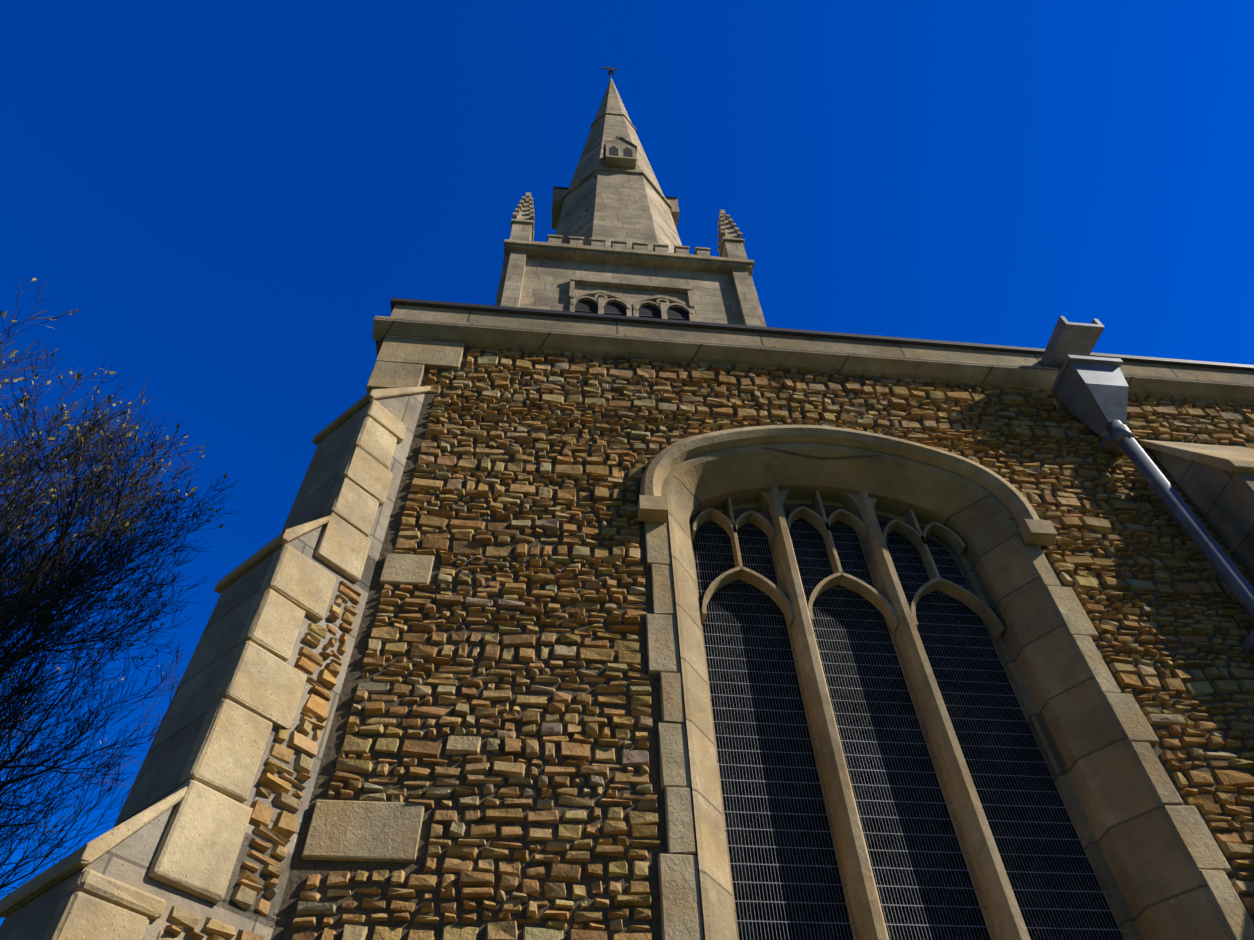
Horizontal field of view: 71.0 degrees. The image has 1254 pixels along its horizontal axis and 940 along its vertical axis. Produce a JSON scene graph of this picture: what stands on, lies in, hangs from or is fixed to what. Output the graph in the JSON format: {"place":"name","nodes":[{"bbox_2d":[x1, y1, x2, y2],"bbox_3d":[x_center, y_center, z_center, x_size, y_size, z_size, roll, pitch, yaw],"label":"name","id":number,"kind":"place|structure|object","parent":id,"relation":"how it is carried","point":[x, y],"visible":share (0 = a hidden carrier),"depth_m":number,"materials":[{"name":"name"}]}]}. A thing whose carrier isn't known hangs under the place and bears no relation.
{"place":"outdoors","nodes":[
{"label":"outdoors","id":0,"kind":"place"},
{"bbox_2d":[0,0,1253,925],"label":"sky","id":1,"kind":"structure","parent":0,"point":[229,197],"materials":[{"name":"blue"}]},
{"bbox_2d":[495,250,766,326],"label":"tower wall","id":2,"kind":"structure","parent":0,"point":[525,281],"depth_m":16.29,"materials":[{"name":"beige stone"}]},
{"bbox_2d":[555,78,681,252],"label":"spire","id":3,"kind":"structure","parent":2,"relation":"on","point":[600,200],"depth_m":22.05,"materials":[{"name":"grey stone"}]},
{"bbox_2d":[602,66,617,77],"bbox_3d":[-0.690,-16.196,35.812,0.680,1.800,0.180,4,-52,-5],"label":"cross","id":4,"kind":"object","parent":3,"relation":"on","point":[610,69],"visible":0.93,"depth_m":36.14,"materials":[{"name":"black metal"}]},
{"bbox_2d":[551,134,678,228],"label":"spire dormers","id":5,"kind":"object","parent":3,"relation":"attached to","point":[620,143],"visible":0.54,"depth_m":23.86,"materials":[{"name":"beige stone"}]},
{"bbox_2d":[552,146,632,205],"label":"dormer openings","id":6,"kind":"object","parent":5,"relation":"in","point":[613,150],"visible":0.33,"depth_m":23.37,"materials":[{"name":"black"}]},
{"bbox_2d":[504,192,754,275],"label":"tower parapet pinnacles","id":7,"kind":"object","parent":2,"relation":"on","point":[731,250],"visible":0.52,"depth_m":17.13,"materials":[{"name":"beige stone"}]},
{"bbox_2d":[576,310,684,318],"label":"belfry louvers","id":8,"kind":"object","parent":2,"relation":"attached to","point":[640,315],"visible":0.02,"depth_m":15.50,"materials":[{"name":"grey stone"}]},
{"bbox_2d":[569,276,694,320],"bbox_3d":[0.115,-2.301,14.896,4.680,3.750,0.101,4,-52,-5],"label":"belfry arcade tracery","id":9,"kind":"object","parent":2,"relation":"attached to","point":[661,304],"visible":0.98,"depth_m":15.95,"materials":[{"name":"beige stone"}]},
{"bbox_2d":[575,295,688,320],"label":"belfry openings","id":10,"kind":"object","parent":2,"relation":"attached to","point":[613,308],"depth_m":15.65,"materials":[{"name":"black"}]},
{"bbox_2d":[667,514,704,939],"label":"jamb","id":11,"kind":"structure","parent":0,"point":[687,744],"depth_m":4.04,"materials":[{"name":"beige stone"}]},
{"bbox_2d":[691,486,1030,939],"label":"tracery window mullions","id":12,"kind":"object","parent":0,"point":[890,603],"depth_m":4.38,"materials":[{"name":"beige stone"}]},
{"bbox_2d":[693,511,1122,939],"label":"window glass","id":13,"kind":"object","parent":12,"relation":"in","point":[730,718],"depth_m":4.09,"materials":[{"name":"black glass"}]},
{"bbox_2d":[693,504,1130,939],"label":"window grille","id":14,"kind":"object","parent":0,"point":[806,814],"depth_m":4.04,"materials":[{"name":"grey metal"}]},
{"label":"ground","id":15,"kind":"structure","parent":0,"visible":0},
{"bbox_2d":[0,277,242,918],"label":"tree","id":16,"kind":"object","parent":15,"relation":"on","point":[24,603],"visible":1,"depth_m":14.89,"materials":[{"name":"brown plant"}]},
{"bbox_2d":[0,278,226,751],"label":"tree leaves","id":17,"kind":"object","parent":16,"relation":"attached to","point":[77,376],"visible":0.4,"depth_m":15.80,"materials":[{"name":"brown plant"}]},
{"bbox_2d":[0,393,424,939],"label":"corner buttress","id":18,"kind":"object","parent":15,"relation":"on","point":[129,860],"visible":0.23,"depth_m":3.38,"materials":[{"name":"beige stone"}]},
{"bbox_2d":[0,386,430,917],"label":"buttress copings","id":19,"kind":"object","parent":18,"relation":"on","point":[88,853],"visible":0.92,"depth_m":2.80,"materials":[{"name":"beige stone"}]},
{"bbox_2d":[42,400,406,939],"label":"quoins","id":20,"kind":"object","parent":18,"relation":"attached to","point":[261,687],"visible":0.92,"depth_m":3.27,"materials":[{"name":"beige stone"}]},
{"bbox_2d":[156,580,360,939],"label":"buttress rubble stones","id":21,"kind":"object","parent":18,"relation":"attached to","point":[245,892],"visible":0.98,"depth_m":3.23,"materials":[{"name":"beige stone"}]},
{"bbox_2d":[271,348,1253,939],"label":"rubble wall stones","id":22,"kind":"object","parent":15,"relation":"on","point":[299,874],"visible":0.08,"depth_m":3.90,"materials":[{"name":"brown stone"}]},
{"bbox_2d":[291,341,1253,939],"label":"wall mortar","id":23,"kind":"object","parent":22,"relation":"attached to","point":[1189,411],"visible":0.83,"depth_m":4.42,"materials":[{"name":"brown stone"}]},
{"bbox_2d":[302,335,1253,939],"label":"dressed stone blocks","id":24,"kind":"structure","parent":22,"relation":"attached to","point":[370,831],"depth_m":3.64,"materials":[{"name":"stone"}]},
{"bbox_2d":[373,305,1253,403],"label":"cornice","id":25,"kind":"structure","parent":22,"relation":"on","point":[533,333],"depth_m":6.21,"materials":[{"name":"stone"}]},
{"bbox_2d":[390,298,1253,370],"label":"roof edge","id":26,"kind":"object","parent":25,"relation":"on","point":[740,328],"visible":0.22,"depth_m":6.44,"materials":[{"name":"grey"}]},
{"bbox_2d":[661,442,1014,518],"bbox_3d":[1.194,0.016,5.260,2.260,0.720,0.065,4,-52,-5],"label":"window arch","id":27,"kind":"structure","parent":22,"relation":"attached to","point":[671,473],"depth_m":5.32,"materials":[{"name":"beige stone"}]},
{"bbox_2d":[638,425,1057,545],"bbox_3d":[1.203,0.019,5.135,2.310,0.940,0.094,4,-52,-5],"label":"hood mould","id":28,"kind":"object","parent":22,"relation":"attached to","point":[1034,529],"depth_m":5.26,"materials":[{"name":"beige stone"}]},
{"bbox_2d":[667,446,1236,939],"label":"window surround","id":29,"kind":"object","parent":22,"relation":"attached to","point":[1147,866],"depth_m":4.24,"materials":[{"name":"beige stone"}]},
{"bbox_2d":[1041,316,1253,651],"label":"downspout","id":30,"kind":"object","parent":22,"relation":"attached to","point":[1090,392],"visible":0.94,"depth_m":5.80,"materials":[{"name":"grey metal"}]},
{"bbox_2d":[1150,449,1253,577],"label":"buttress","id":31,"kind":"object","parent":15,"relation":"on","point":[1222,501],"visible":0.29,"depth_m":5.15,"materials":[{"name":"beige stone"}]},
{"bbox_2d":[1139,439,1253,473],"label":"buttress weatherings","id":32,"kind":"object","parent":31,"relation":"attached to","point":[1234,459],"visible":0.88,"depth_m":5.42,"materials":[{"name":"stone"}]}
]}

